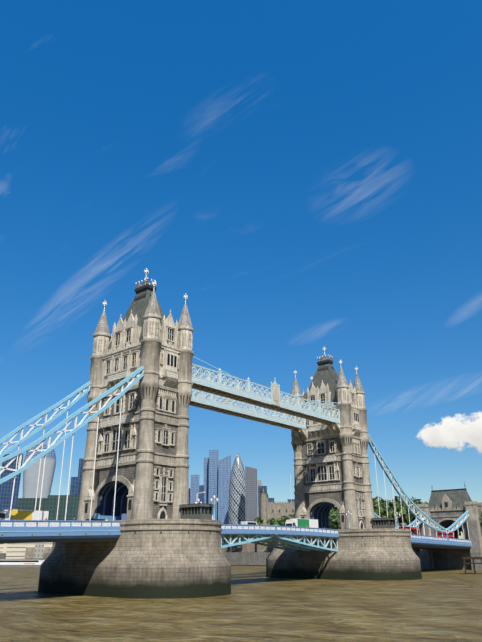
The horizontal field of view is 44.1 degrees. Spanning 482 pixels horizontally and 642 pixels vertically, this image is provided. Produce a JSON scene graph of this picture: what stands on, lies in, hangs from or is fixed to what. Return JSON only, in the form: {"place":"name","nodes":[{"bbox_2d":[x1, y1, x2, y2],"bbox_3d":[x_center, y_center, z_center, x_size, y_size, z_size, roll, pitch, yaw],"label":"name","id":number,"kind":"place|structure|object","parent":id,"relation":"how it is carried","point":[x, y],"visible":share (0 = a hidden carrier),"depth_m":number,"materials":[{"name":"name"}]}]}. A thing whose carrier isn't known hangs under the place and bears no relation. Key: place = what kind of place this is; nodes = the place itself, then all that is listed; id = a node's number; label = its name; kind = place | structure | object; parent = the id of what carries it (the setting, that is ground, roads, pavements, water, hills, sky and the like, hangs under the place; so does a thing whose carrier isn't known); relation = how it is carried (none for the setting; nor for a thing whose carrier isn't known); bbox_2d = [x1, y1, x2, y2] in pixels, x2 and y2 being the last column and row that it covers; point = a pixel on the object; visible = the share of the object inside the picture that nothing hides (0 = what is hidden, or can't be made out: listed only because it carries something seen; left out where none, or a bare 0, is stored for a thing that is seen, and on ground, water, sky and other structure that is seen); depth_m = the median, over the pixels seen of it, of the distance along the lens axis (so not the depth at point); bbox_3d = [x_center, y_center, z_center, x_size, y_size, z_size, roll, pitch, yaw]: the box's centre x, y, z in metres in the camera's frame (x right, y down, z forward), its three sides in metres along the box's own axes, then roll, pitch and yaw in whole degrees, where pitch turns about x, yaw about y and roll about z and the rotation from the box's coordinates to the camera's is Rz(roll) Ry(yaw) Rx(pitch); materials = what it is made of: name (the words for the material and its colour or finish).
{"place":"outdoors","nodes":[
{"label":"outdoors","id":0,"kind":"place"},
{"bbox_2d":[77,268,193,519],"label":"tower","id":1,"kind":"structure","parent":0,"point":[152,482],"depth_m":131.61,"materials":[{"name":"grey stone"}]},
{"bbox_2d":[189,356,339,438],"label":"walkways","id":2,"kind":"structure","parent":1,"relation":"attached to","point":[229,396],"depth_m":167.86,"materials":[{"name":"metal"}]},
{"bbox_2d":[0,566,481,641],"bbox_3d":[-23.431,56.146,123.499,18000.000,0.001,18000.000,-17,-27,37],"label":"river water","id":3,"kind":"structure","parent":0,"point":[431,605],"depth_m":80.72,"materials":[{"name":"brown liquid"}]},
{"bbox_2d":[0,560,43,565],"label":"boat","id":4,"kind":"object","parent":3,"relation":"on","point":[21,562],"visible":0.65,"depth_m":349.41,"materials":[{"name":"white"}]},
{"bbox_2d":[38,519,230,598],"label":"pier","id":5,"kind":"structure","parent":3,"relation":"in","point":[159,558],"depth_m":111.05,"materials":[{"name":"stone"}]},
{"bbox_2d":[0,520,120,543],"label":"deck span","id":6,"kind":"object","parent":5,"relation":"attached to","point":[29,531],"visible":0.96,"depth_m":104.43,"materials":[{"name":"metal"}]},
{"bbox_2d":[0,509,48,519],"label":"truck","id":7,"kind":"object","parent":6,"relation":"on","point":[23,514],"visible":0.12,"depth_m":105.66,"materials":[{"name":"yellow"}]},
{"bbox_2d":[0,366,144,520],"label":"chains","id":8,"kind":"object","parent":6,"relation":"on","point":[70,418],"visible":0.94,"depth_m":117.25,"materials":[{"name":"blue metal"}]},
{"bbox_2d":[93,513,126,520],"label":"arch hoardings","id":9,"kind":"object","parent":5,"relation":"on","point":[109,518],"visible":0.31,"depth_m":127.47,"materials":[{"name":"blue"}]},
{"bbox_2d":[179,503,213,519],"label":"control cabin","id":10,"kind":"object","parent":5,"relation":"on","point":[198,511],"visible":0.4,"depth_m":122.85,"materials":[{"name":"grey stone"}]},
{"bbox_2d":[210,495,217,519],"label":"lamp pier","id":11,"kind":"structure","parent":5,"relation":"on","point":[214,497],"depth_m":121.99,"materials":[{"name":"white metal"}]},
{"bbox_2d":[221,524,338,551],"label":"bascules","id":12,"kind":"object","parent":5,"relation":"attached to","point":[233,534],"visible":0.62,"depth_m":158.07,"materials":[{"name":"painted steel"},{"name":"asphalt"}]},
{"bbox_2d":[241,521,256,524],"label":"white van","id":13,"kind":"object","parent":12,"relation":"on","point":[249,522],"visible":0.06,"depth_m":160.28,"materials":[{"name":"white metal"}]},
{"bbox_2d":[284,518,317,527],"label":"truck","id":14,"kind":"object","parent":12,"relation":"on","point":[299,522],"visible":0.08,"depth_m":167.85,"materials":[{"name":"white metal"}]},
{"bbox_2d":[266,528,421,580],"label":"pier","id":15,"kind":"structure","parent":3,"relation":"in","point":[382,554],"depth_m":169.12,"materials":[{"name":"stone"}]},
{"bbox_2d":[371,518,395,528],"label":"control cabin","id":16,"kind":"object","parent":15,"relation":"on","point":[377,523],"visible":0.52,"depth_m":181.53,"materials":[{"name":"grey stone"}]},
{"bbox_2d":[410,534,471,549],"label":"deck span","id":17,"kind":"object","parent":15,"relation":"attached to","point":[429,542],"visible":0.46,"depth_m":223.60,"materials":[{"name":"metal"}]},
{"bbox_2d":[399,526,417,534],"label":"bus","id":18,"kind":"object","parent":17,"relation":"on","point":[414,530],"visible":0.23,"depth_m":217.87,"materials":[{"name":"red metal"}]},
{"bbox_2d":[437,531,454,537],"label":"bus","id":19,"kind":"object","parent":17,"relation":"on","point":[450,534],"visible":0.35,"depth_m":239.12,"materials":[{"name":"red metal"}]},
{"bbox_2d":[417,483,481,569],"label":"abutment tower","id":20,"kind":"structure","parent":3,"relation":"in","point":[444,508],"depth_m":252.45,"materials":[{"name":"grey stone"}]},
{"bbox_2d":[0,552,481,573],"bbox_3d":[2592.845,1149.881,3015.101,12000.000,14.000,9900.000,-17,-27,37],"label":"bank","id":21,"kind":"structure","parent":0,"point":[246,558],"depth_m":324.42,"materials":[{"name":"grey stone"}]},
{"bbox_2d":[22,444,55,497],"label":"walkie talkie","id":22,"kind":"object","parent":21,"relation":"on","point":[30,477],"visible":0.33,"depth_m":935.38,"materials":[{"name":"grey"}]},
{"bbox_2d":[0,450,406,558],"bbox_3d":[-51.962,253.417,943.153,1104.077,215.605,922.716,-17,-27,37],"label":"city buildings","id":23,"kind":"structure","parent":21,"relation":"on","point":[216,470],"depth_m":641.70,"materials":[{"name":"grey"}]},
{"bbox_2d":[228,454,245,523],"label":"skyscraper","id":24,"kind":"structure","parent":21,"relation":"on","point":[236,509],"depth_m":1178.70,"materials":[{"name":"grey glass"}]},
{"bbox_2d":[221,474,420,551],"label":"tower of london","id":25,"kind":"structure","parent":21,"relation":"on","point":[272,510],"depth_m":445.15,"materials":[{"name":"grey stone"}]},
{"bbox_2d":[222,495,481,551],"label":"trees","id":26,"kind":"object","parent":21,"relation":"on","point":[334,516],"visible":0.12,"depth_m":304.44,"materials":[{"name":"green plant"}]},
{"bbox_2d":[0,0,481,538],"label":"sky","id":27,"kind":"structure","parent":0,"point":[307,173],"materials":[{"name":"blue"}]},
{"bbox_2d":[291,348,374,528],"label":"tower","id":28,"kind":"structure","parent":0,"point":[331,471],"depth_m":190.51,"materials":[{"name":"grey stone"}]},
{"bbox_2d":[329,433,469,540],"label":"chains","id":29,"kind":"object","parent":28,"relation":"attached to","point":[419,519],"visible":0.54,"depth_m":209.85,"materials":[{"name":"blue metal"}]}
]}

